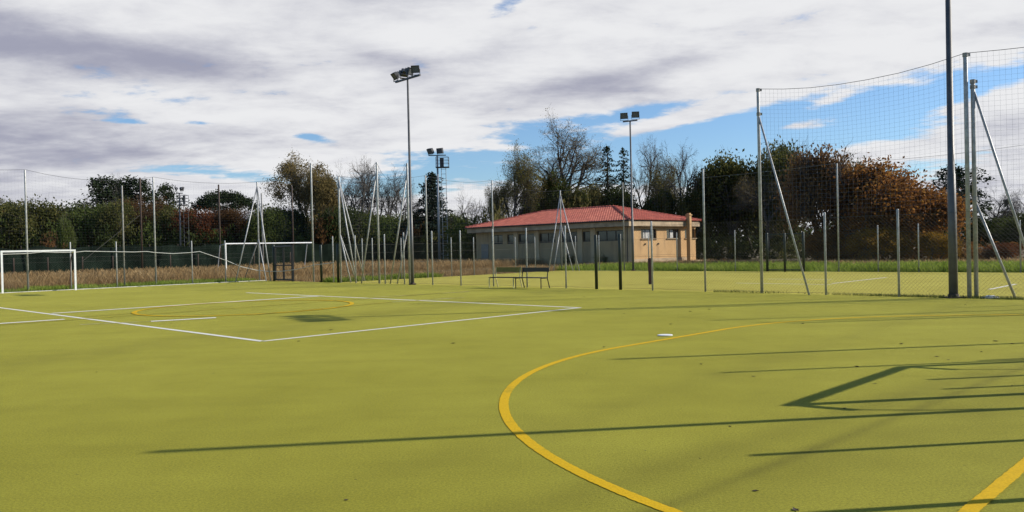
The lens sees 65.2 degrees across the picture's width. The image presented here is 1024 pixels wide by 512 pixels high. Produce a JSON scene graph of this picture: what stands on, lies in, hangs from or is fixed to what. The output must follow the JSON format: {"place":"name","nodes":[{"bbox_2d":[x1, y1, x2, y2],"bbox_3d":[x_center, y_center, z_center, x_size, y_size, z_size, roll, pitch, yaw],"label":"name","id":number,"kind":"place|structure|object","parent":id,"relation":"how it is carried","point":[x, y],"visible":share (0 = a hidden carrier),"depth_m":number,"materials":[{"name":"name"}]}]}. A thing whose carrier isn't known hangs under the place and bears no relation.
{"place":"outdoors","nodes":[
{"label":"outdoors","id":0,"kind":"place"},
{"bbox_2d":[0,277,258,292],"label":"green grass","id":1,"kind":"structure","parent":0,"point":[84,286],"depth_m":43.77,"materials":[{"name":"plant"}]},
{"bbox_2d":[0,256,550,289],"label":"dry grass","id":2,"kind":"structure","parent":0,"point":[37,278],"depth_m":54.95,"materials":[{"name":"brown plant"}]},
{"bbox_2d":[256,261,639,281],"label":"short dry grass","id":3,"kind":"structure","parent":0,"point":[307,277],"depth_m":52.01,"materials":[{"name":"plant"}]},
{"bbox_2d":[0,281,1023,511],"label":"turf pitch","id":4,"kind":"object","parent":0,"point":[95,416],"visible":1,"depth_m":8.43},
{"bbox_2d":[0,249,76,292],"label":"handball goal","id":5,"kind":"object","parent":4,"relation":"on","point":[2,283],"visible":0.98,"depth_m":39.55,"materials":[{"name":"white paint"}]},
{"bbox_2d":[0,307,574,340],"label":"sideline marking","id":6,"kind":"object","parent":4,"relation":"on","point":[254,339],"visible":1,"depth_m":17.65,"materials":[{"name":"white paint"}]},
{"bbox_2d":[390,65,420,284],"bbox_3d":[-4.878,-3.668,37.876,0.468,10.451,2.192,-2,1,-41],"label":"floodlight mast","id":7,"kind":"object","parent":4,"relation":"on","point":[405,72],"visible":0.98,"depth_m":37.75,"materials":[{"name":"grey metal"}]},
{"bbox_2d":[515,267,549,288],"bbox_3d":[0.811,0.876,31.889,1.414,0.828,0.538,-1,1,41],"label":"bench","id":8,"kind":"object","parent":4,"relation":"on","point":[535,269],"visible":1,"depth_m":31.92,"materials":[{"name":"black paint"}]},
{"bbox_2d":[332,209,1023,297],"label":"chain link fence","id":9,"kind":"object","parent":4,"relation":"on","point":[898,274],"visible":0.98,"depth_m":26.95,"materials":[{"name":"metal"}]},
{"bbox_2d":[594,234,621,289],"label":"fence gate","id":10,"kind":"structure","parent":9,"relation":"attached to","point":[619,258],"depth_m":29.72,"materials":[{"name":"metal"}]},
{"bbox_2d":[499,315,931,511],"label":"goal area marking","id":11,"kind":"object","parent":4,"relation":"on","point":[515,429],"visible":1,"depth_m":6.57,"materials":[{"name":"yellow paint"}]},
{"bbox_2d":[957,457,1023,511],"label":"goal line marking","id":12,"kind":"object","parent":4,"relation":"on","point":[986,496],"visible":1,"depth_m":5.05,"materials":[{"name":"yellow paint"}]},
{"bbox_2d":[0,0,1023,241],"label":"sky","id":13,"kind":"structure","parent":0,"point":[207,92],"materials":[{"name":"white"}]},
{"bbox_2d":[9,243,1023,290],"bbox_3d":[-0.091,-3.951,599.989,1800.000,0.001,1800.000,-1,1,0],"label":"ground","id":14,"kind":"structure","parent":0,"point":[759,259],"depth_m":78.88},
{"bbox_2d":[0,195,43,249],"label":"oak tree","id":15,"kind":"object","parent":14,"relation":"on","point":[6,205],"visible":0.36,"depth_m":104.79,"materials":[{"name":"green plant"}]},
{"bbox_2d":[6,223,46,249],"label":"bush","id":16,"kind":"object","parent":14,"relation":"on","point":[36,237],"visible":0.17,"depth_m":103.67,"materials":[{"name":"green plant"}]},
{"bbox_2d":[0,193,83,249],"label":"oak tree","id":17,"kind":"object","parent":14,"relation":"on","point":[43,209],"visible":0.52,"depth_m":105.62,"materials":[{"name":"green plant"}]},
{"bbox_2d":[55,209,76,247],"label":"leafy tree","id":18,"kind":"object","parent":14,"relation":"on","point":[67,235],"visible":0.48,"depth_m":69.98,"materials":[{"name":"green plant"}]},
{"bbox_2d":[39,199,97,244],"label":"evergreen tree","id":19,"kind":"object","parent":14,"relation":"on","point":[75,204],"visible":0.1,"depth_m":111.22,"materials":[{"name":"green plant"}]},
{"bbox_2d":[45,205,93,247],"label":"bush","id":20,"kind":"object","parent":14,"relation":"on","point":[53,230],"visible":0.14,"depth_m":103.62,"materials":[{"name":"green plant"}]},
{"bbox_2d":[43,194,150,246],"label":"leafy tree","id":21,"kind":"object","parent":14,"relation":"on","point":[87,213],"visible":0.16,"depth_m":106.67,"materials":[{"name":"green plant"}]},
{"bbox_2d":[73,174,130,207],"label":"pine tree","id":22,"kind":"object","parent":14,"relation":"on","point":[95,188],"visible":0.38,"depth_m":119.29,"materials":[{"name":"green plant"}]},
{"bbox_2d":[94,223,125,246],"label":"bush","id":23,"kind":"object","parent":14,"relation":"on","point":[107,238],"visible":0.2,"depth_m":102.51,"materials":[{"name":"green plant"}]},
{"bbox_2d":[90,195,157,246],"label":"oak tree","id":24,"kind":"object","parent":14,"relation":"on","point":[106,215],"visible":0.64,"depth_m":104.39,"materials":[{"name":"green plant"}]},
{"bbox_2d":[0,240,260,291],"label":"fence","id":25,"kind":"object","parent":14,"relation":"on","point":[116,277],"visible":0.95,"depth_m":43.06,"materials":[{"name":"metal"}]},
{"bbox_2d":[109,206,151,246],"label":"bush","id":26,"kind":"object","parent":14,"relation":"on","point":[129,237],"visible":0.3,"depth_m":105.11,"materials":[{"name":"green plant"}]},
{"bbox_2d":[112,175,168,213],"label":"pine tree","id":27,"kind":"object","parent":14,"relation":"on","point":[145,189],"visible":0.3,"depth_m":121.40,"materials":[{"name":"green plant"}]},
{"bbox_2d":[115,194,184,245],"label":"deciduous tree","id":28,"kind":"object","parent":14,"relation":"on","point":[150,209],"visible":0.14,"depth_m":109.76,"materials":[{"name":"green plant"}]},
{"bbox_2d":[131,217,172,246],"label":"bush","id":29,"kind":"object","parent":14,"relation":"on","point":[149,241],"visible":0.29,"depth_m":103.95,"materials":[{"name":"green plant"}]},
{"bbox_2d":[0,163,314,289],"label":"corner ball net","id":30,"kind":"object","parent":14,"relation":"on","point":[154,241],"visible":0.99,"depth_m":44.40,"materials":[{"name":"metal"}]},
{"bbox_2d":[3,251,333,271],"bbox_3d":[-18.664,0.350,43.797,17.014,1.437,7.223,-1,1,-16],"label":"rope","id":31,"kind":"object","parent":30,"relation":"attached to","point":[159,252],"visible":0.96,"depth_m":43.69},
{"bbox_2d":[272,245,293,281],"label":"gate","id":32,"kind":"structure","parent":30,"relation":"attached to","point":[274,251],"depth_m":46.52,"materials":[{"name":"metal"}]},
{"bbox_2d":[149,182,182,208],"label":"pine tree","id":33,"kind":"object","parent":14,"relation":"on","point":[171,194],"visible":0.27,"depth_m":127.53,"materials":[{"name":"green plant"}]},
{"bbox_2d":[144,202,197,244],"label":"oak tree","id":34,"kind":"object","parent":14,"relation":"on","point":[165,218],"visible":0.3,"depth_m":107.00,"materials":[{"name":"green plant"}]},
{"bbox_2d":[174,187,188,245],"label":"lighting tower","id":35,"kind":"structure","parent":14,"relation":"on","point":[180,198],"depth_m":91.92,"materials":[{"name":"metal"}]},
{"bbox_2d":[167,207,207,246],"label":"bush","id":36,"kind":"object","parent":14,"relation":"on","point":[176,241],"visible":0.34,"depth_m":103.44,"materials":[{"name":"green plant"}]},
{"bbox_2d":[166,203,231,246],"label":"autumn tree","id":37,"kind":"object","parent":14,"relation":"on","point":[206,221],"visible":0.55,"depth_m":104.92,"materials":[{"name":"brown plant"}]},
{"bbox_2d":[186,189,260,213],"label":"umbrella pine","id":38,"kind":"object","parent":14,"relation":"on","point":[232,200],"visible":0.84,"depth_m":119.60,"materials":[{"name":"green plant"}]},
{"bbox_2d":[193,204,263,245],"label":"deciduous tree","id":39,"kind":"object","parent":14,"relation":"on","point":[228,216],"visible":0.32,"depth_m":106.54,"materials":[{"name":"green plant"}]},
{"bbox_2d":[0,241,476,275],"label":"windbreak fence","id":40,"kind":"object","parent":14,"relation":"on","point":[231,254],"visible":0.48,"depth_m":73.86,"materials":[{"name":"green fabric"}]},
{"bbox_2d":[235,199,296,245],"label":"leafy tree","id":41,"kind":"object","parent":14,"relation":"on","point":[252,235],"visible":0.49,"depth_m":103.47,"materials":[{"name":"green plant"}]},
{"bbox_2d":[252,216,287,245],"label":"bush","id":42,"kind":"object","parent":14,"relation":"on","point":[277,237],"visible":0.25,"depth_m":103.31,"materials":[{"name":"green plant"}]},
{"bbox_2d":[274,205,309,241],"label":"evergreen tree","id":43,"kind":"object","parent":14,"relation":"on","point":[301,220],"visible":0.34,"depth_m":108.19,"materials":[{"name":"green plant"}]},
{"bbox_2d":[260,150,346,238],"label":"deciduous tree","id":44,"kind":"object","parent":14,"relation":"on","point":[288,168],"visible":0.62,"depth_m":110.16,"materials":[{"name":"green plant"}]},
{"bbox_2d":[304,172,343,237],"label":"oak tree","id":45,"kind":"object","parent":14,"relation":"on","point":[320,206],"visible":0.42,"depth_m":107.33,"materials":[{"name":"green plant"}]},
{"bbox_2d":[309,209,342,244],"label":"bush","id":46,"kind":"object","parent":14,"relation":"on","point":[322,240],"visible":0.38,"depth_m":101.59,"materials":[{"name":"brown plant"}]},
{"bbox_2d":[306,202,369,243],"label":"evergreen tree","id":47,"kind":"object","parent":14,"relation":"on","point":[356,215],"visible":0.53,"depth_m":104.22,"materials":[{"name":"green plant"}]},
{"bbox_2d":[333,162,366,211],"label":"bare tree","id":48,"kind":"object","parent":14,"relation":"on","point":[347,199],"visible":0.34,"depth_m":112.75,"materials":[{"name":"grey plant"}]},
{"bbox_2d":[343,156,387,214],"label":"bare tree","id":49,"kind":"object","parent":14,"relation":"on","point":[367,175],"visible":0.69,"depth_m":109.10,"materials":[{"name":"grey plant"}]},
{"bbox_2d":[349,161,398,215],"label":"bare tree","id":50,"kind":"object","parent":14,"relation":"on","point":[383,201],"visible":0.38,"depth_m":113.82,"materials":[{"name":"grey plant"}]},
{"bbox_2d":[323,272,443,281],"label":"verge grass","id":51,"kind":"structure","parent":14,"relation":"on","point":[416,275],"depth_m":45.55,"materials":[{"name":"plant"}]},
{"bbox_2d":[361,208,407,242],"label":"leafy tree","id":52,"kind":"object","parent":14,"relation":"on","point":[390,217],"visible":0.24,"depth_m":107.76,"materials":[{"name":"green plant"}]},
{"bbox_2d":[369,215,402,243],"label":"bush","id":53,"kind":"object","parent":14,"relation":"on","point":[393,237],"visible":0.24,"depth_m":101.38,"materials":[{"name":"green plant"}]},
{"bbox_2d":[372,164,418,218],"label":"bare tree","id":54,"kind":"object","parent":14,"relation":"on","point":[391,179],"visible":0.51,"depth_m":114.38,"materials":[{"name":"grey plant"}]},
{"bbox_2d":[383,180,419,217],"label":"bare tree","id":55,"kind":"object","parent":14,"relation":"on","point":[390,206],"visible":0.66,"depth_m":112.68,"materials":[{"name":"grey plant"}]},
{"bbox_2d":[402,171,455,242],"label":"cedar tree","id":56,"kind":"object","parent":14,"relation":"on","point":[431,188],"visible":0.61,"depth_m":103.30,"materials":[{"name":"green plant"}]},
{"bbox_2d":[426,148,449,258],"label":"lighting tower","id":57,"kind":"structure","parent":14,"relation":"on","point":[430,151],"depth_m":91.86,"materials":[{"name":"metal"}]},
{"bbox_2d":[344,237,559,280],"bbox_3d":[-2.870,0.099,49.431,0.059,2.510,17.598,-1,1,45],"label":"court side fence","id":58,"kind":"object","parent":14,"relation":"on","point":[361,246],"visible":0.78,"depth_m":48.01,"materials":[{"name":"metal"}]},
{"bbox_2d":[444,207,482,260],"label":"bush","id":59,"kind":"object","parent":14,"relation":"on","point":[456,243],"visible":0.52,"depth_m":89.20,"materials":[{"name":"green plant"}]},
{"bbox_2d":[446,187,487,260],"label":"bare tree","id":60,"kind":"object","parent":14,"relation":"on","point":[469,211],"visible":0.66,"depth_m":95.43,"materials":[{"name":"grey plant"}]},
{"bbox_2d":[479,182,516,220],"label":"deciduous tree","id":61,"kind":"object","parent":14,"relation":"on","point":[496,208],"visible":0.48,"depth_m":91.11,"materials":[{"name":"green plant"}]},
{"bbox_2d":[485,135,547,219],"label":"deciduous tree","id":62,"kind":"object","parent":14,"relation":"on","point":[521,175],"visible":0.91,"depth_m":88.91,"materials":[{"name":"green plant"}]},
{"bbox_2d":[532,167,573,211],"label":"leafy tree","id":63,"kind":"object","parent":14,"relation":"on","point":[548,196],"visible":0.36,"depth_m":89.59,"materials":[{"name":"green plant"}]},
{"bbox_2d":[552,180,591,208],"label":"oak tree","id":64,"kind":"object","parent":14,"relation":"on","point":[571,199],"visible":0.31,"depth_m":86.95,"materials":[{"name":"green plant"}]},
{"bbox_2d":[530,108,626,209],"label":"bare tree","id":65,"kind":"object","parent":14,"relation":"on","point":[589,162],"visible":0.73,"depth_m":91.28,"materials":[{"name":"grey plant"}]},
{"bbox_2d":[464,205,701,264],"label":"clubhouse","id":66,"kind":"structure","parent":14,"relation":"on","point":[610,227],"depth_m":71.88,"materials":[{"name":"paint"}]},
{"bbox_2d":[597,230,622,240],"bbox_3d":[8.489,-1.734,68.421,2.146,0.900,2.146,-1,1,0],"label":"window","id":67,"kind":"structure","parent":66,"relation":"in","point":[613,234],"depth_m":68.50,"materials":[{"name":"grey glass"}]},
{"bbox_2d":[576,173,607,206],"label":"leafy tree","id":68,"kind":"object","parent":14,"relation":"on","point":[595,201],"visible":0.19,"depth_m":88.48,"materials":[{"name":"green plant"}]},
{"bbox_2d":[596,145,619,199],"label":"conifer tree","id":69,"kind":"object","parent":14,"relation":"on","point":[606,149],"visible":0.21,"depth_m":91.80,"materials":[{"name":"green plant"}]},
{"bbox_2d":[599,183,638,208],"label":"evergreen tree","id":70,"kind":"object","parent":14,"relation":"on","point":[616,196],"visible":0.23,"depth_m":86.96,"materials":[{"name":"green plant"}]},
{"bbox_2d":[609,147,642,207],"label":"conifer tree","id":71,"kind":"object","parent":14,"relation":"on","point":[625,169],"visible":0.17,"depth_m":89.88,"materials":[{"name":"green plant"}]},
{"bbox_2d":[626,134,666,209],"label":"bare tree","id":72,"kind":"object","parent":14,"relation":"on","point":[650,164],"visible":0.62,"depth_m":91.33,"materials":[{"name":"grey plant"}]},
{"bbox_2d":[646,182,679,214],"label":"leafy tree","id":73,"kind":"object","parent":14,"relation":"on","point":[667,208],"visible":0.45,"depth_m":85.04,"materials":[{"name":"green plant"}]},
{"bbox_2d":[641,153,686,202],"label":"deciduous tree","id":74,"kind":"object","parent":14,"relation":"on","point":[658,176],"visible":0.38,"depth_m":89.26,"materials":[{"name":"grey plant"}]},
{"bbox_2d":[650,137,701,203],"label":"bare tree","id":75,"kind":"object","parent":14,"relation":"on","point":[690,181],"visible":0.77,"depth_m":86.79,"materials":[{"name":"grey plant"}]},
{"bbox_2d":[673,184,714,246],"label":"oak tree","id":76,"kind":"object","parent":14,"relation":"on","point":[689,203],"visible":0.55,"depth_m":84.18,"materials":[{"name":"green plant"}]},
{"bbox_2d":[690,167,736,245],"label":"evergreen tree","id":77,"kind":"object","parent":14,"relation":"on","point":[715,231],"visible":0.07,"depth_m":89.54,"materials":[{"name":"green plant"}]},
{"bbox_2d":[696,229,745,260],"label":"bush","id":78,"kind":"object","parent":14,"relation":"on","point":[722,251],"visible":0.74,"depth_m":79.46,"materials":[{"name":"green plant"}]},
{"bbox_2d":[681,145,774,258],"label":"oak tree","id":79,"kind":"object","parent":14,"relation":"on","point":[721,169],"visible":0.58,"depth_m":85.41,"materials":[{"name":"green plant"}]},
{"bbox_2d":[723,239,765,259],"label":"bush","id":80,"kind":"object","parent":14,"relation":"on","point":[749,249],"visible":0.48,"depth_m":80.27,"materials":[{"name":"green plant"}]},
{"bbox_2d":[716,209,798,257],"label":"oak tree","id":81,"kind":"object","parent":14,"relation":"on","point":[748,239],"visible":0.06,"depth_m":87.61,"materials":[{"name":"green plant"}]},
{"bbox_2d":[724,172,795,258],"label":"bare tree","id":82,"kind":"object","parent":14,"relation":"on","point":[747,198],"visible":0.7,"depth_m":79.82,"materials":[{"name":"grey plant"}]},
{"bbox_2d":[740,134,809,254],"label":"oak tree","id":83,"kind":"object","parent":14,"relation":"on","point":[777,156],"visible":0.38,"depth_m":81.64,"materials":[{"name":"green plant"}]},
{"bbox_2d":[752,239,801,258],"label":"bush","id":84,"kind":"object","parent":14,"relation":"on","point":[776,250],"visible":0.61,"depth_m":79.68,"materials":[{"name":"green plant"}]},
{"bbox_2d":[567,257,1023,264],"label":"rough grass","id":85,"kind":"structure","parent":14,"relation":"on","point":[828,260],"depth_m":57.47,"materials":[{"name":"plant"}]},
{"bbox_2d":[769,137,860,258],"bbox_3d":[24.321,-4.723,64.319,7.963,11.361,5.434,-1,1,39],"label":"oak tree","id":86,"kind":"object","parent":14,"relation":"on","point":[810,195],"visible":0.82,"depth_m":63.53,"materials":[{"name":"green plant"}]},
{"bbox_2d":[799,228,854,260],"bbox_3d":[24.619,-0.826,62.102,4.534,2.934,4.883,-1,1,38],"label":"bush","id":87,"kind":"object","parent":14,"relation":"on","point":[814,240],"visible":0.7,"depth_m":61.28,"materials":[{"name":"green plant"}]},
{"bbox_2d":[837,222,914,260],"bbox_3d":[26.439,-0.890,57.779,5.686,3.067,4.809,-2,1,-25],"label":"autumn bush","id":88,"kind":"object","parent":14,"relation":"on","point":[869,235],"visible":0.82,"depth_m":57.06,"materials":[{"name":"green plant"}]},
{"bbox_2d":[814,150,947,259],"bbox_3d":[28.251,-3.719,62.005,9.671,9.074,10.416,-1,1,0],"label":"autumn tree","id":89,"kind":"object","parent":14,"relation":"on","point":[850,193],"visible":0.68,"depth_m":59.88,"materials":[{"name":"brown plant"}]},
{"bbox_2d":[860,180,981,259],"bbox_3d":[30.265,-2.702,59.117,8.837,6.878,7.760,-1,1,40],"label":"autumn tree","id":90,"kind":"object","parent":14,"relation":"on","point":[941,210],"visible":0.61,"depth_m":57.92,"materials":[{"name":"brown plant"}]},
{"bbox_2d":[912,231,964,259],"bbox_3d":[29.606,-0.670,55.337,3.374,2.471,4.524,-1,1,9],"label":"autumn bush","id":91,"kind":"object","parent":14,"relation":"on","point":[933,237],"visible":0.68,"depth_m":55.15,"materials":[{"name":"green plant"}]},
{"bbox_2d":[927,164,995,256],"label":"pine tree","id":92,"kind":"object","parent":14,"relation":"on","point":[960,183],"visible":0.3,"depth_m":66.14,"materials":[{"name":"green plant"}]},
{"bbox_2d":[961,216,1023,252],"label":"evergreen tree","id":93,"kind":"object","parent":14,"relation":"on","point":[981,231],"visible":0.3,"depth_m":67.78,"materials":[{"name":"green plant"}]},
{"bbox_2d":[978,242,1023,259],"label":"bush","id":94,"kind":"object","parent":14,"relation":"on","point":[1002,248],"visible":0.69,"depth_m":53.30,"materials":[{"name":"brown plant"}]},
{"bbox_2d":[980,185,1023,218],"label":"bare tree","id":95,"kind":"object","parent":14,"relation":"on","point":[992,212],"visible":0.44,"depth_m":72.44,"materials":[{"name":"grey plant"}]},
{"bbox_2d":[984,211,1023,247],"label":"evergreen tree","id":96,"kind":"object","parent":14,"relation":"on","point":[1003,236],"visible":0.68,"depth_m":64.44,"materials":[{"name":"green plant"}]},
{"bbox_2d":[994,183,1023,255],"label":"tree","id":97,"kind":"object","parent":14,"relation":"on","point":[1014,206],"visible":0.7,"depth_m":70.96,"materials":[{"name":"grey plant"}]},
{"bbox_2d":[342,271,1023,299],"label":"turf pitch","id":98,"kind":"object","parent":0,"point":[817,279],"visible":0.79,"depth_m":33.64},
{"bbox_2d":[337,162,579,283],"bbox_3d":[-2.422,-1.756,47.945,5.862,6.226,19.293,-1,1,31],"label":"court net","id":99,"kind":"object","parent":98,"relation":"on","point":[406,186],"visible":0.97,"depth_m":42.39,"materials":[{"name":"metal"}]},
{"bbox_2d":[702,47,1023,297],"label":"ball stop net","id":100,"kind":"object","parent":98,"relation":"on","point":[974,98],"visible":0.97,"depth_m":21.30,"materials":[{"name":"metal"}]},
{"bbox_2d":[713,289,1023,299],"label":"fence weeds","id":101,"kind":"object","parent":98,"relation":"on","point":[942,296],"visible":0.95,"depth_m":22.32,"materials":[{"name":"green plant"}]},
{"bbox_2d":[944,0,965,297],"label":"floodlight mast","id":102,"kind":"object","parent":98,"relation":"on","point":[951,205],"visible":0.91,"depth_m":21.51,"materials":[{"name":"grey metal"}]},
{"bbox_2d":[555,259,1023,272],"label":"bank grass","id":103,"kind":"structure","parent":0,"point":[866,267],"depth_m":44.79,"materials":[{"name":"plant"}]},
{"bbox_2d":[569,270,1019,272],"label":"grass bank","id":104,"kind":"structure","parent":0,"point":[782,271],"depth_m":44.02,"materials":[{"name":"plant"}]},
{"bbox_2d":[620,111,639,270],"bbox_3d":[7.678,-4.040,51.393,1.296,10.366,0.467,-1,1,29],"label":"floodlight mast","id":105,"kind":"object","parent":104,"relation":"on","point":[633,115],"visible":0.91,"depth_m":51.35,"materials":[{"name":"metal"}]},
{"bbox_2d":[560,220,1023,272],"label":"court back fence","id":106,"kind":"object","parent":104,"relation":"on","point":[877,245],"visible":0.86,"depth_m":43.13,"materials":[{"name":"metal"}]},
{"bbox_2d":[765,232,804,271],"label":"double gate","id":107,"kind":"structure","parent":106,"relation":"attached to","point":[784,251],"depth_m":43.50,"materials":[{"name":"grey metal"}]},
{"bbox_2d":[562,145,1022,271],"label":"back ball net","id":108,"kind":"object","parent":104,"relation":"on","point":[837,170],"visible":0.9,"depth_m":41.97,"materials":[{"name":"metal"}]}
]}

